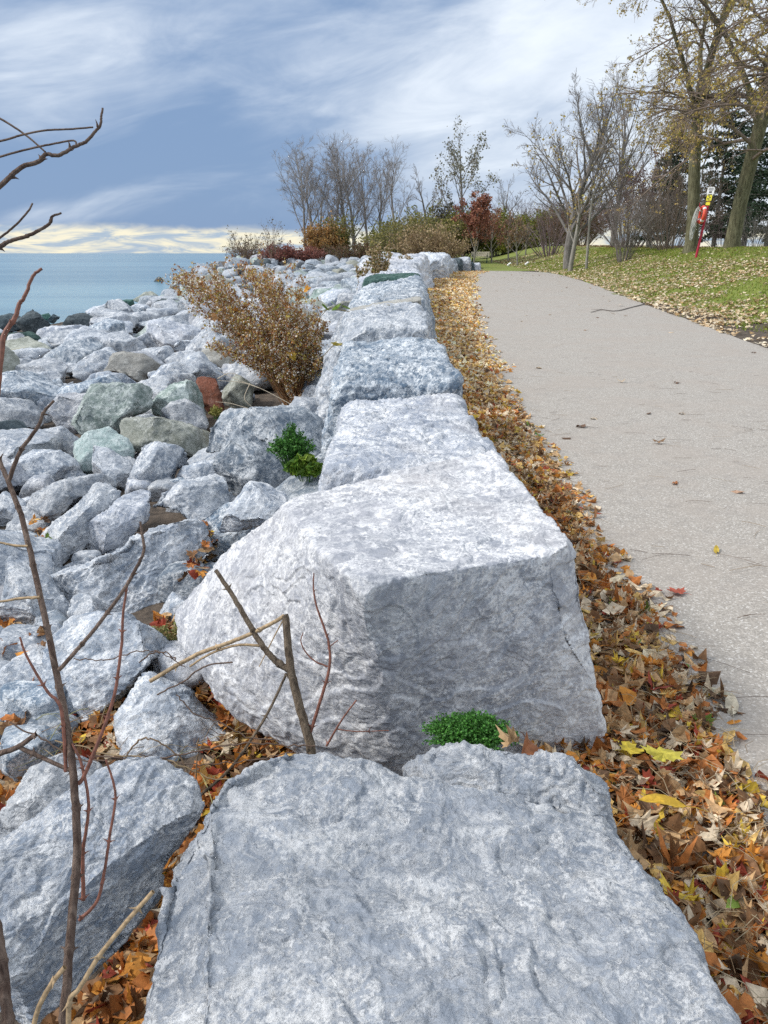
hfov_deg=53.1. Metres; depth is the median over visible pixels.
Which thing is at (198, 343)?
boulder
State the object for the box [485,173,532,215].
bare tree
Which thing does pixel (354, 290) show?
boulder
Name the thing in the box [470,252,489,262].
park bench
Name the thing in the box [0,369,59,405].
boulder
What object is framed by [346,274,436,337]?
wall block
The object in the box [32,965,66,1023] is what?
thorny cane
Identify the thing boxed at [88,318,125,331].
boulder
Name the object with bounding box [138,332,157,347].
boulder
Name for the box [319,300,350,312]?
boulder
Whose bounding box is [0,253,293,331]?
lake
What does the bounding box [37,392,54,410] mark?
boulder
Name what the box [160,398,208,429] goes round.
boulder
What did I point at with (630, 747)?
fallen leaf
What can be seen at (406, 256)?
goldenrod
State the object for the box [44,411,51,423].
boulder
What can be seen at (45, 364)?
boulder
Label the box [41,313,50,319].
boulder
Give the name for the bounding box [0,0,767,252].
sky
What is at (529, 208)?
shrub
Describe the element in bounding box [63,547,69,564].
stone
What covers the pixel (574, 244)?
bare tree
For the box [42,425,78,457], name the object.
boulder
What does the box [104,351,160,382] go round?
boulder
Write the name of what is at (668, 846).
fallen leaves
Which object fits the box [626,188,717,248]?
shrub
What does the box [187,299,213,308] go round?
boulder
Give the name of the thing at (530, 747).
fallen leaf
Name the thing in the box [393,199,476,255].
shrub
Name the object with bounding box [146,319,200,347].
boulder
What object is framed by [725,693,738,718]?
fallen leaf
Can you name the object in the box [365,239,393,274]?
goldenrod
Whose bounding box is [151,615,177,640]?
green weed
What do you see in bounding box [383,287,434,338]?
wall block
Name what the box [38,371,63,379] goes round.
boulder
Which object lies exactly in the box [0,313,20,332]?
boulder
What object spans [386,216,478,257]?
shrub
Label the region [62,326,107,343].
boulder
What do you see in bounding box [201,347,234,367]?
boulder
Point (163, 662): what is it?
stone
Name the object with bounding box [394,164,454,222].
bare tree
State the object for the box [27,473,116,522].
boulder
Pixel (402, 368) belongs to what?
wall block
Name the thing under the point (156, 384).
boulder
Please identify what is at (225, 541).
boulder
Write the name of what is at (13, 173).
thorny branch
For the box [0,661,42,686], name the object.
stone
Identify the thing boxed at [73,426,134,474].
boulder
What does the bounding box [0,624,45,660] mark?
stone
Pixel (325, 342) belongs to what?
boulder
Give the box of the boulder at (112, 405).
[71,382,153,434]
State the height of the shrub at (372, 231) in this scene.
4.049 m
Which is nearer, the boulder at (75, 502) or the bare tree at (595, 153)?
the boulder at (75, 502)
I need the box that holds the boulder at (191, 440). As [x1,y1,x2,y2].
[119,416,209,457]
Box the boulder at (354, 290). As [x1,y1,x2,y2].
[352,282,358,292]
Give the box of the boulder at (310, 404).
[288,396,318,412]
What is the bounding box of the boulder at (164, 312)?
[146,308,179,316]
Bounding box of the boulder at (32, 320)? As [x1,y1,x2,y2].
[15,309,50,332]
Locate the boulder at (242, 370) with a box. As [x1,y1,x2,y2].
[224,363,277,391]
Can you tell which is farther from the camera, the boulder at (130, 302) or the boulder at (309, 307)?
the boulder at (130, 302)
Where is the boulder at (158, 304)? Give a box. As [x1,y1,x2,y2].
[150,299,176,307]
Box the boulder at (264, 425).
[206,405,323,463]
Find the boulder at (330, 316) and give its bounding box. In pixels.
[315,310,343,325]
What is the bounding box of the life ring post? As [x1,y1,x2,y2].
[695,187,714,257]
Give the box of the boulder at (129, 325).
[124,321,133,334]
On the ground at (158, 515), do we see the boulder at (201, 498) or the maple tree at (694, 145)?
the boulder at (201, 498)
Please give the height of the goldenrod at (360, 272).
1.642 m
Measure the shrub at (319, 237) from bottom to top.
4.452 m
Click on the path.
(644, 352)
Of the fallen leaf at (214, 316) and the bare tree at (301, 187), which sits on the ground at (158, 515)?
the bare tree at (301, 187)
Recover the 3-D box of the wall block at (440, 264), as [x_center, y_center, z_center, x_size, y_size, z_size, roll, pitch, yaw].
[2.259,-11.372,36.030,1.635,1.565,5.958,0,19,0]
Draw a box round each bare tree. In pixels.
[273,135,328,247]
[282,140,343,226]
[291,158,347,229]
[300,150,370,227]
[316,130,372,249]
[316,136,392,251]
[343,149,418,231]
[346,138,395,240]
[378,136,413,220]
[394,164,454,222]
[429,115,499,255]
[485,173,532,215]
[502,69,648,268]
[562,170,595,270]
[569,56,670,246]
[617,146,679,246]
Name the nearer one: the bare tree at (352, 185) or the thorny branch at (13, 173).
the thorny branch at (13, 173)
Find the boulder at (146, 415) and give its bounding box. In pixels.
[129,413,161,417]
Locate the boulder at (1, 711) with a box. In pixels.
[0,661,8,737]
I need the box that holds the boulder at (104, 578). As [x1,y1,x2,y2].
[50,518,212,613]
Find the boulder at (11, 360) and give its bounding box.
[2,346,19,372]
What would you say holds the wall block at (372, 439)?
on the ground at (158, 515)
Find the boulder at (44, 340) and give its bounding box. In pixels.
[38,336,56,349]
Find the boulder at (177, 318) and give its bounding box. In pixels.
[166,315,192,325]
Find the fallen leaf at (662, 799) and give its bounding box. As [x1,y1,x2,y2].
[639,793,707,811]
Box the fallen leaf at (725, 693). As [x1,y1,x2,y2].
[699,686,730,694]
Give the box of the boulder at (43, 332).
[36,324,85,338]
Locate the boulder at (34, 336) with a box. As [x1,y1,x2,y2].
[0,331,40,340]
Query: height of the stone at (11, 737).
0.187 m
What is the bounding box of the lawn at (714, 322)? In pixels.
[455,245,767,346]
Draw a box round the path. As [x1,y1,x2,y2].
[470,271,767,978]
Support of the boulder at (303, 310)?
on the ground at (158, 515)
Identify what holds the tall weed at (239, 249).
on the ground at (158, 515)
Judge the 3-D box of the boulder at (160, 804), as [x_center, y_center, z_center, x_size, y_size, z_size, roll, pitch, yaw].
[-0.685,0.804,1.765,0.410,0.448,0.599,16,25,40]
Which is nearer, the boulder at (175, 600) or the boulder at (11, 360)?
the boulder at (175, 600)
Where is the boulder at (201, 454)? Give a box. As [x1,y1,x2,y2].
[187,447,219,464]
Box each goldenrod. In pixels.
[355,256,373,288]
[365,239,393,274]
[390,254,412,259]
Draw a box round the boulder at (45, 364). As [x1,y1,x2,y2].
[15,357,67,382]
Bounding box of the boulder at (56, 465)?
[10,449,80,480]
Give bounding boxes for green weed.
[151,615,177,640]
[208,405,222,418]
[266,422,316,467]
[283,453,322,482]
[419,708,519,750]
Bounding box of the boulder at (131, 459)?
[124,456,135,464]
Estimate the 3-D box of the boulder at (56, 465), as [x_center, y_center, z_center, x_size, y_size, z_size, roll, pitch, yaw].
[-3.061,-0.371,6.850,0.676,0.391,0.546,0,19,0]
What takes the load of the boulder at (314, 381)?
on the ground at (158, 515)
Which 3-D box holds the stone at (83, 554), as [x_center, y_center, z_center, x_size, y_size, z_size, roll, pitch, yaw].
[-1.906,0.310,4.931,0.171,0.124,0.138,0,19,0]
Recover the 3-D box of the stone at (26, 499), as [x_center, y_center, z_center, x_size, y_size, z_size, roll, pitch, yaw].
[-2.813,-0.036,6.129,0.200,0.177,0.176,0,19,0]
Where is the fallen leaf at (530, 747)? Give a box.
[521,732,539,754]
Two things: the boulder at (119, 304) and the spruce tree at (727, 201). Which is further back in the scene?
the spruce tree at (727, 201)
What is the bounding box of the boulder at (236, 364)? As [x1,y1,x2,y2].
[233,351,251,366]
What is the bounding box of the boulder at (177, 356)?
[164,349,194,363]
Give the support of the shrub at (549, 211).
on the lawn at (714, 322)
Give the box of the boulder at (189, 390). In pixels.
[151,379,205,415]
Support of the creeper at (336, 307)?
on the wall block at (371, 323)
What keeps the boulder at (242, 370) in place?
on the ground at (158, 515)
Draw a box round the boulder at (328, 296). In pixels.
[318,288,351,305]
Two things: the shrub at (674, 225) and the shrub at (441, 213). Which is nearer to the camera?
the shrub at (674, 225)
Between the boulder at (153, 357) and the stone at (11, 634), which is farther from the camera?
the boulder at (153, 357)
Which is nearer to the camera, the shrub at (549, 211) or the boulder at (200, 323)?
the boulder at (200, 323)
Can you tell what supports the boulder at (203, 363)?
on the ground at (158, 515)
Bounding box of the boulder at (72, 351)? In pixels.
[42,338,103,376]
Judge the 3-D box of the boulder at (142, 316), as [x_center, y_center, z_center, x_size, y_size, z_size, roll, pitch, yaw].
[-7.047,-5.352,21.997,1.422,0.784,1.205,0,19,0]
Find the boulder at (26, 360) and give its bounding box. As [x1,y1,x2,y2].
[19,357,32,363]
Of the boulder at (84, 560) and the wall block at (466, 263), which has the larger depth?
the wall block at (466, 263)
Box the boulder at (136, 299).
[133,291,157,302]
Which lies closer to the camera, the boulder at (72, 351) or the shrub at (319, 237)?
the boulder at (72, 351)
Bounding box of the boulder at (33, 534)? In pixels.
[2,529,38,536]
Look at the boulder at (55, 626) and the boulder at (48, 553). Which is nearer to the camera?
the boulder at (55, 626)
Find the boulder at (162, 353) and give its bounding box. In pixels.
[141,345,174,361]
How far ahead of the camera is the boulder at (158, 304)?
25.93 m
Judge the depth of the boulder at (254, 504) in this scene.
4.49 m
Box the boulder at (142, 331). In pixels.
[134,326,145,337]
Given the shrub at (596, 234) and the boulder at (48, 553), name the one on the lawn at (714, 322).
the shrub at (596, 234)
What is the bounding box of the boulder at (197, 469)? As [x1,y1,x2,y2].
[176,460,216,479]
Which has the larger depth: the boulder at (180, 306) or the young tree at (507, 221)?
the young tree at (507, 221)
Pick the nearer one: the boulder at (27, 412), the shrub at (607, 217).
the boulder at (27, 412)
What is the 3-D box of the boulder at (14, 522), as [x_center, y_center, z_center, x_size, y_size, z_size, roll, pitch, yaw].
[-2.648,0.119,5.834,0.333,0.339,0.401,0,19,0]
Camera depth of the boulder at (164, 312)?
22.85 m
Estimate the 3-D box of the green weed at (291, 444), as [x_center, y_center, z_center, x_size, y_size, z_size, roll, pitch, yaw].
[-0.641,-0.465,5.321,0.356,0.328,0.266,0,19,0]
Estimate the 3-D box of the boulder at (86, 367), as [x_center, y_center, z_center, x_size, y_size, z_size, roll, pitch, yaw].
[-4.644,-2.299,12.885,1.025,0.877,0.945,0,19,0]
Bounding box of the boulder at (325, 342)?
[319,339,329,351]
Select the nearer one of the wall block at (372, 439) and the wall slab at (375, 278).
the wall block at (372, 439)
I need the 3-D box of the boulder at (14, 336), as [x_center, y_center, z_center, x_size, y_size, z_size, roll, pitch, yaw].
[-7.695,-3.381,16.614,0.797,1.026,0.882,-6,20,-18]
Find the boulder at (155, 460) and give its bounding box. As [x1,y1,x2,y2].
[129,441,188,481]
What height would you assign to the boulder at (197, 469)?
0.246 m
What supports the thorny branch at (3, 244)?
on the ground at (158, 515)
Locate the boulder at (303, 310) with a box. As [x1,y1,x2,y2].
[288,309,317,325]
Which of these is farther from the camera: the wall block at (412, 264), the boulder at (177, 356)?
the wall block at (412, 264)
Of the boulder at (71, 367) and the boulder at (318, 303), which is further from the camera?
the boulder at (318, 303)
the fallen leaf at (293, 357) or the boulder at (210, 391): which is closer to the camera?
the fallen leaf at (293, 357)
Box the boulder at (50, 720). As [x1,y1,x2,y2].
[27,710,80,734]
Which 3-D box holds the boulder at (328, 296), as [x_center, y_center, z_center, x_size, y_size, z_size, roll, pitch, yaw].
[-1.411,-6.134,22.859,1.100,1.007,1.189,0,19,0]
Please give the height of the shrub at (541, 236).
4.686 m
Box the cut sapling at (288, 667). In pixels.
[149,569,388,795]
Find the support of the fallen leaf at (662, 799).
on the fallen leaves at (668, 846)
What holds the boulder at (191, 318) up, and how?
on the ground at (158, 515)
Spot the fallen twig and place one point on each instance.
(617, 310)
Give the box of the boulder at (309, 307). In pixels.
[294,304,319,312]
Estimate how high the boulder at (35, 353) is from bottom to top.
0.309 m
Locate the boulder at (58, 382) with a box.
[52,378,63,387]
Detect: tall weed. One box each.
[222,224,252,257]
[241,232,265,258]
[259,217,284,259]
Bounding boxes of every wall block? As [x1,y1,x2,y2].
[142,751,740,1023]
[173,450,606,776]
[313,297,431,422]
[318,393,501,490]
[321,336,463,452]
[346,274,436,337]
[355,264,427,294]
[356,252,434,288]
[365,261,420,274]
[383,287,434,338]
[402,740,616,833]
[418,252,450,279]
[450,260,453,273]
[451,258,457,271]
[453,258,462,270]
[460,257,470,270]
[471,262,474,270]
[474,262,480,270]
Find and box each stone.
[0,584,3,599]
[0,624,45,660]
[0,658,7,668]
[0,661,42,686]
[0,679,65,724]
[0,724,62,781]
[18,474,55,498]
[22,496,30,502]
[25,643,42,650]
[37,610,66,624]
[62,471,85,479]
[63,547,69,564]
[67,592,104,617]
[71,550,101,561]
[124,478,151,494]
[148,477,175,501]
[152,640,204,688]
[158,560,205,602]
[170,477,184,482]
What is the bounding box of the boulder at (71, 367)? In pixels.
[63,362,76,374]
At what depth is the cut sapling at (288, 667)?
2.19 m
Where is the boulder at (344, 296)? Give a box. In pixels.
[336,292,354,303]
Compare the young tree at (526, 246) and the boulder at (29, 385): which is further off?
the young tree at (526, 246)
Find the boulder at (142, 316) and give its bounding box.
[130,310,161,332]
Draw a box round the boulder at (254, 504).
[217,481,287,532]
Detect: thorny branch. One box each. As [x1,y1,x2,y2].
[0,108,103,188]
[0,203,61,251]
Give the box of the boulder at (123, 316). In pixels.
[90,311,138,328]
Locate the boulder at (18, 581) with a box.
[0,555,69,624]
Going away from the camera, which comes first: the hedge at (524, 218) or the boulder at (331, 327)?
the boulder at (331, 327)
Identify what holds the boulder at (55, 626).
on the ground at (158, 515)
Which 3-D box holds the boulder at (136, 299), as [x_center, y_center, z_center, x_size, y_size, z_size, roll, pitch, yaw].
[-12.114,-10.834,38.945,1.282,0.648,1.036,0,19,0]
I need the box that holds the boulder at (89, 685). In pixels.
[40,610,169,721]
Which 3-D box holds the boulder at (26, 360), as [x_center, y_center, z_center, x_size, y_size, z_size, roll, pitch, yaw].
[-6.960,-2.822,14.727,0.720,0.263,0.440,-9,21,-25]
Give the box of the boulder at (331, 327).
[317,320,338,339]
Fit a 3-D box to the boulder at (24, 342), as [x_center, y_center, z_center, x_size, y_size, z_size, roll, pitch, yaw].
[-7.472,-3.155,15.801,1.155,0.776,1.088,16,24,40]
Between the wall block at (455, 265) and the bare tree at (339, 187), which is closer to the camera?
the wall block at (455, 265)
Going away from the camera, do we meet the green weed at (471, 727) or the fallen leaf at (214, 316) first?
the green weed at (471, 727)
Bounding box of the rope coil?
[689,206,699,240]
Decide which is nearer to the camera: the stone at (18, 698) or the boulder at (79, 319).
the stone at (18, 698)
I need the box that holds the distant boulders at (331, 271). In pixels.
[130,254,370,311]
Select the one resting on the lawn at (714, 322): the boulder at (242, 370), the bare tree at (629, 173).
the bare tree at (629, 173)
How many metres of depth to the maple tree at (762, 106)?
25.27 m
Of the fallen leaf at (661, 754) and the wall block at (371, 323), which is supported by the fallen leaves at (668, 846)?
the fallen leaf at (661, 754)
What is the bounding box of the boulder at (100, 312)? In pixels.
[90,307,118,316]
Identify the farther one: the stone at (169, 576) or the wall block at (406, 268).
the wall block at (406, 268)
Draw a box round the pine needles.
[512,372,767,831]
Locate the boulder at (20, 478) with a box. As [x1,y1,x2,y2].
[0,455,28,494]
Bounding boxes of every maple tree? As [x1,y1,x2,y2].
[577,0,767,248]
[605,0,767,253]
[664,0,767,150]
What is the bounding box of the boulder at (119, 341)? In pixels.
[100,331,147,351]
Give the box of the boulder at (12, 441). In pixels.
[0,428,60,459]
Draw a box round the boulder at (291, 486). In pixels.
[274,451,325,500]
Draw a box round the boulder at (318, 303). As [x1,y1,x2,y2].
[299,299,328,306]
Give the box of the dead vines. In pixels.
[9,650,315,802]
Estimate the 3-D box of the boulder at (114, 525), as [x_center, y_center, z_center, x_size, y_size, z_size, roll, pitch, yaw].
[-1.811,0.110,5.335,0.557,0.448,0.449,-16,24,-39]
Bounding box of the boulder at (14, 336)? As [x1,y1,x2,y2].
[7,333,23,339]
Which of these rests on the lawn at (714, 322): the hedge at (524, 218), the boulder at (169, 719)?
the hedge at (524, 218)
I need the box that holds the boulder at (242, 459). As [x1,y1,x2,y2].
[212,429,290,495]
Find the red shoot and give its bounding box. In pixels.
[0,268,42,393]
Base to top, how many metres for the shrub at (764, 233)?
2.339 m
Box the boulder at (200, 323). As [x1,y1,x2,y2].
[195,314,229,328]
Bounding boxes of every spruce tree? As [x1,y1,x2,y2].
[631,132,707,242]
[675,87,764,246]
[705,64,767,245]
[724,91,767,245]
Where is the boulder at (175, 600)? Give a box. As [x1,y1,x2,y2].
[160,591,187,624]
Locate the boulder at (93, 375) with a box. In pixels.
[85,371,111,380]
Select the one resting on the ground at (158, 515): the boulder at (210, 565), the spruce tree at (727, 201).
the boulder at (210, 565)
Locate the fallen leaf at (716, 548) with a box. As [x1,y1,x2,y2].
[714,545,718,555]
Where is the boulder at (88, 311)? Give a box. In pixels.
[85,304,104,313]
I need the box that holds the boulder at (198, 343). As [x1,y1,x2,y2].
[185,323,243,360]
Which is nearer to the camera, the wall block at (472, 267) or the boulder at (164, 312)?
the boulder at (164, 312)
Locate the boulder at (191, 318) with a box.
[188,302,220,323]
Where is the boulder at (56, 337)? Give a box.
[47,329,110,346]
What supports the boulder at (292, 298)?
on the ground at (158, 515)
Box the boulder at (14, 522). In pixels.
[5,506,50,534]
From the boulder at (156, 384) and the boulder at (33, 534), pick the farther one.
the boulder at (156, 384)
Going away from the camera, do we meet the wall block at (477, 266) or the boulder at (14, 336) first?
the boulder at (14, 336)
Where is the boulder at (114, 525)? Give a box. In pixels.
[86,489,150,554]
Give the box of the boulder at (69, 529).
[39,482,120,558]
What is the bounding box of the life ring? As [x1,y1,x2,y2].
[697,205,706,223]
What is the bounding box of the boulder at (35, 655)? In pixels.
[9,646,45,664]
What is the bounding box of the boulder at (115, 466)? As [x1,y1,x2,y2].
[92,445,132,489]
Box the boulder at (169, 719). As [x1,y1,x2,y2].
[113,671,225,762]
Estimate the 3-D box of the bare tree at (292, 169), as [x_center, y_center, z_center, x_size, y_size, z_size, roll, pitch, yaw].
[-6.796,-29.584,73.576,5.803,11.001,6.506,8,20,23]
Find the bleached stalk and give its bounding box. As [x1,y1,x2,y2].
[217,371,289,407]
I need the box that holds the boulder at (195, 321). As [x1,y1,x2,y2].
[191,315,204,325]
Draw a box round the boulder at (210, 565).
[204,562,215,574]
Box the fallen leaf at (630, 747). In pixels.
[615,741,643,753]
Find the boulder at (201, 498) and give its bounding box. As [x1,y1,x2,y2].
[153,473,229,520]
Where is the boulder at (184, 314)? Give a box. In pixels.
[176,309,190,320]
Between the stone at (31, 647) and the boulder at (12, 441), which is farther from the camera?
the boulder at (12, 441)
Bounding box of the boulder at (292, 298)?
[285,288,308,303]
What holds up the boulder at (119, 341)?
on the ground at (158, 515)
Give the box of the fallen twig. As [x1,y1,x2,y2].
[591,303,644,311]
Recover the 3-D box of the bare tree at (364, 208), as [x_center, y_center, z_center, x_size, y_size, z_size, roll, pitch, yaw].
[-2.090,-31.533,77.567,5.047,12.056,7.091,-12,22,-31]
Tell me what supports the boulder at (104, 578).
on the ground at (158, 515)
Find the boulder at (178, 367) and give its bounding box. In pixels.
[148,361,199,378]
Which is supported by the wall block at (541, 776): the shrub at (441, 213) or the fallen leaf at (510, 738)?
the fallen leaf at (510, 738)
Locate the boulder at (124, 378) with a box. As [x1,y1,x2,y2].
[111,373,135,383]
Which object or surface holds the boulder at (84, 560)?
on the ground at (158, 515)
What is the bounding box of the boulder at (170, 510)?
[165,508,179,512]
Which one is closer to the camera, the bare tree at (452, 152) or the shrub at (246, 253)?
the shrub at (246, 253)
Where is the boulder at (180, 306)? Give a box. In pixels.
[177,301,188,310]
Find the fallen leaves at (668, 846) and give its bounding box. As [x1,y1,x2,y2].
[0,270,767,1023]
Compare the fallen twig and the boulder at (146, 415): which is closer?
the boulder at (146, 415)
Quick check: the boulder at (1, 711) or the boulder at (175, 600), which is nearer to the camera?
the boulder at (1, 711)
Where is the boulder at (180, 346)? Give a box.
[173,339,192,351]
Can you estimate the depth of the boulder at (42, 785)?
2.10 m
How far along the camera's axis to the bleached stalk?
9.00 m
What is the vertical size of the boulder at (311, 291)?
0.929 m
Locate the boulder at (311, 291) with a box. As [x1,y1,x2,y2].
[309,286,337,296]
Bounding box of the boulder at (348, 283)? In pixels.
[340,277,357,291]
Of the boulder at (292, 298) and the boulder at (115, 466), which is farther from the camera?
the boulder at (292, 298)
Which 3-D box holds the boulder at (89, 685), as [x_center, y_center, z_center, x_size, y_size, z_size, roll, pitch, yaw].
[-1.265,0.679,3.461,0.579,0.426,0.616,0,19,0]
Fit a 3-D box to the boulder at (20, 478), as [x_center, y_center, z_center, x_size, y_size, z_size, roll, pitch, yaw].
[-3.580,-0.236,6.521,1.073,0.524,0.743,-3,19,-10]
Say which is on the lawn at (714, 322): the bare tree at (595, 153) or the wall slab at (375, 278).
the bare tree at (595, 153)
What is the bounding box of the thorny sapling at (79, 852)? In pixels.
[0,400,147,1023]
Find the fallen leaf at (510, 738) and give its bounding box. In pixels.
[495,724,521,747]
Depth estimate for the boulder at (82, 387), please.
9.74 m
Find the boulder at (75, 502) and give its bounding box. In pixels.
[64,498,81,513]
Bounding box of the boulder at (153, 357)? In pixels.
[133,351,164,378]
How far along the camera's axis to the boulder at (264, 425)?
6.71 m
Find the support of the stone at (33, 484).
on the ground at (158, 515)
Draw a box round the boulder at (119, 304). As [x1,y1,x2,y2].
[104,299,133,312]
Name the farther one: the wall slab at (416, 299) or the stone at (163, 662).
the wall slab at (416, 299)
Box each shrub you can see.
[219,242,282,258]
[250,240,326,265]
[295,210,346,259]
[311,237,382,260]
[314,209,364,254]
[359,216,395,247]
[360,207,461,253]
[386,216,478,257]
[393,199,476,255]
[427,192,495,256]
[435,191,594,241]
[509,201,605,256]
[511,197,610,245]
[528,196,615,245]
[535,205,584,245]
[565,134,714,247]
[595,180,677,261]
[603,146,736,249]
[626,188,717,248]
[699,206,762,246]
[713,208,767,246]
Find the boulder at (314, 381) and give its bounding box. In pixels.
[282,370,319,404]
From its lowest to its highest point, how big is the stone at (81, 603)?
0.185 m
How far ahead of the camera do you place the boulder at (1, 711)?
3.22 m
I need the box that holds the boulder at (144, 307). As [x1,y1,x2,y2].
[132,304,149,310]
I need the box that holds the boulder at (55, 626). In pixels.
[33,617,62,634]
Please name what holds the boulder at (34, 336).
on the ground at (158, 515)
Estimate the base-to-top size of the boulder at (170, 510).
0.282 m
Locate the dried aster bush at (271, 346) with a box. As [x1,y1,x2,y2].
[156,237,331,404]
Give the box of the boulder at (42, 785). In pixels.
[0,753,102,839]
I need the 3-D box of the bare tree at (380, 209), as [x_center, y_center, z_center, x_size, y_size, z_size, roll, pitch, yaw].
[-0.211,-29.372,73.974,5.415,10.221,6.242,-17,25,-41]
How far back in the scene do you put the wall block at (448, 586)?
2.44 m
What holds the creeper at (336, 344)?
hanging from the wall block at (402, 368)
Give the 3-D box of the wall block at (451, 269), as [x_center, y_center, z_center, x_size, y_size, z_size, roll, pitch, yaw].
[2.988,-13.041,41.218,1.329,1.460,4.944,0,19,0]
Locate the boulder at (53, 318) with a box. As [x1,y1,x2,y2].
[47,314,59,323]
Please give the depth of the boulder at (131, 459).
7.06 m
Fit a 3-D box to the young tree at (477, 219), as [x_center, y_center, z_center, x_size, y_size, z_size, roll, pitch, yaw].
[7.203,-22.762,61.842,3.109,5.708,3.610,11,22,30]
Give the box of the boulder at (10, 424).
[0,419,27,429]
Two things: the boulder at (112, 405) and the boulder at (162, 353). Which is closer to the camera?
the boulder at (112, 405)
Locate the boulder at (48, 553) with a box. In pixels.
[0,529,62,585]
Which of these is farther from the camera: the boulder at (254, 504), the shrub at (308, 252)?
the shrub at (308, 252)
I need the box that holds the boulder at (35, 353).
[12,347,51,359]
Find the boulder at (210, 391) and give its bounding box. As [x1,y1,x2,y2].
[196,376,224,415]
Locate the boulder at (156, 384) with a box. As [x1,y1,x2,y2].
[138,373,196,414]
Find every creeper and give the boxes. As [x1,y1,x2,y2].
[316,301,349,321]
[320,342,342,359]
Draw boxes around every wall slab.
[348,296,420,310]
[362,273,419,286]
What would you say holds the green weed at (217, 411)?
on the ground at (158, 515)
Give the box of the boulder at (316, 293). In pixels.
[309,287,344,298]
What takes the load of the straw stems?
on the ground at (158, 515)
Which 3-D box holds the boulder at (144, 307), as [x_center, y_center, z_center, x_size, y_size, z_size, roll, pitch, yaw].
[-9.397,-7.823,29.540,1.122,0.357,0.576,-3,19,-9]
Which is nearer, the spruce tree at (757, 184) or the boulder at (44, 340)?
the boulder at (44, 340)
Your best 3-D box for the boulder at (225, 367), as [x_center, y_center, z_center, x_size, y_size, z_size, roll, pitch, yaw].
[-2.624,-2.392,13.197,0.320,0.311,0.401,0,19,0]
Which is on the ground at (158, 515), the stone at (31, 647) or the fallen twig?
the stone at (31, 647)
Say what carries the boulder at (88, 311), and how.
on the ground at (158, 515)
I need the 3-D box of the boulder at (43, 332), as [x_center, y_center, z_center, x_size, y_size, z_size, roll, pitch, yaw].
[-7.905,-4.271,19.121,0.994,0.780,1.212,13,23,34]
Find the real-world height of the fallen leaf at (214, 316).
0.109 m
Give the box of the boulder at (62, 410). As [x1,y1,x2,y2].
[47,392,85,433]
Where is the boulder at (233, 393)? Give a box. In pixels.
[222,374,254,408]
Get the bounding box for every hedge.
[469,214,552,256]
[490,203,593,247]
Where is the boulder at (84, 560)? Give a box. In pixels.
[60,557,90,567]
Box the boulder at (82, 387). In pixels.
[56,374,120,395]
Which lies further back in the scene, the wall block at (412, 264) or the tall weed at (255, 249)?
the tall weed at (255, 249)
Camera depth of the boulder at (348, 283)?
24.43 m
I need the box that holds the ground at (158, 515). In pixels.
[0,247,767,1023]
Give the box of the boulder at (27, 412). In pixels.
[0,397,44,428]
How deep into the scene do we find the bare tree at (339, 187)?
76.51 m
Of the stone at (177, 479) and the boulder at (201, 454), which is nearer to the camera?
the stone at (177, 479)
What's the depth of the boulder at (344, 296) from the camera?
19.52 m
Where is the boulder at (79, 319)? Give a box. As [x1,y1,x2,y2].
[62,313,92,325]
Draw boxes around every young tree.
[451,191,493,262]
[474,205,515,262]
[499,210,523,260]
[502,216,531,264]
[520,222,534,254]
[581,169,608,268]
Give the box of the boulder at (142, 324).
[136,316,169,327]
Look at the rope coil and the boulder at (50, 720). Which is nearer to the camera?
the boulder at (50, 720)
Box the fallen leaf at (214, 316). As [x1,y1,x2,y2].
[211,313,217,321]
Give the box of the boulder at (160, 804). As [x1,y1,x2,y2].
[0,756,204,1023]
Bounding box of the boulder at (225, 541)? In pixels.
[203,502,256,560]
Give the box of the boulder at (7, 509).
[0,491,26,525]
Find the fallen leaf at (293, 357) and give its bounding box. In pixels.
[288,352,296,360]
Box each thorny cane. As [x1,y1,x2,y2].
[0,920,15,1023]
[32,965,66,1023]
[62,890,154,1023]
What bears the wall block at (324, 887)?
on the ground at (158, 515)
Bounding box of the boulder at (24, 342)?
[5,336,50,349]
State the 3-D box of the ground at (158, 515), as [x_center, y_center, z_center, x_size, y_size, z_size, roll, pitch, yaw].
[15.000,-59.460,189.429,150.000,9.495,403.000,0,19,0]
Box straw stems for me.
[288,301,320,381]
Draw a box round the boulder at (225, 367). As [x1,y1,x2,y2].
[221,363,233,373]
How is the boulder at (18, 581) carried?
on the ground at (158, 515)
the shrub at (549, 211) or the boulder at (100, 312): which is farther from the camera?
the shrub at (549, 211)
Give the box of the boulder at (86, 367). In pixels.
[72,347,117,381]
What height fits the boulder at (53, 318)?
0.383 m
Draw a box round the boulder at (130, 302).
[123,299,133,305]
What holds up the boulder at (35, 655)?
on the ground at (158, 515)
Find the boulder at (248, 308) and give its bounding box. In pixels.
[236,300,260,313]
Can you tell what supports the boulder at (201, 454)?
on the ground at (158, 515)
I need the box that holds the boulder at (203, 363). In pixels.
[180,351,227,390]
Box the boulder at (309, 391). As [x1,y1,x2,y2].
[301,385,315,396]
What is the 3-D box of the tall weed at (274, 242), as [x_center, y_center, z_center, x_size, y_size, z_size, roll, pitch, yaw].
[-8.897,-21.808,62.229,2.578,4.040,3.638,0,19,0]
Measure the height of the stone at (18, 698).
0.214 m
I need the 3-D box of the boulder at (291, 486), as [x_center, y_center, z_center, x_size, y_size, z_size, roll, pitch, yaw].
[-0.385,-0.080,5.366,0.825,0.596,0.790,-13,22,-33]
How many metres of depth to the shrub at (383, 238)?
57.31 m
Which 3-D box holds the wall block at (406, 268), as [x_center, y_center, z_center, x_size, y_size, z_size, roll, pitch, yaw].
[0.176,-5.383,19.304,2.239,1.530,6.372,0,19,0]
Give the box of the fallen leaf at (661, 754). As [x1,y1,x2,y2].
[640,740,683,761]
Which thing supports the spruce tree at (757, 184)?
on the ground at (158, 515)
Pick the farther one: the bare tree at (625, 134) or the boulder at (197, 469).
the bare tree at (625, 134)

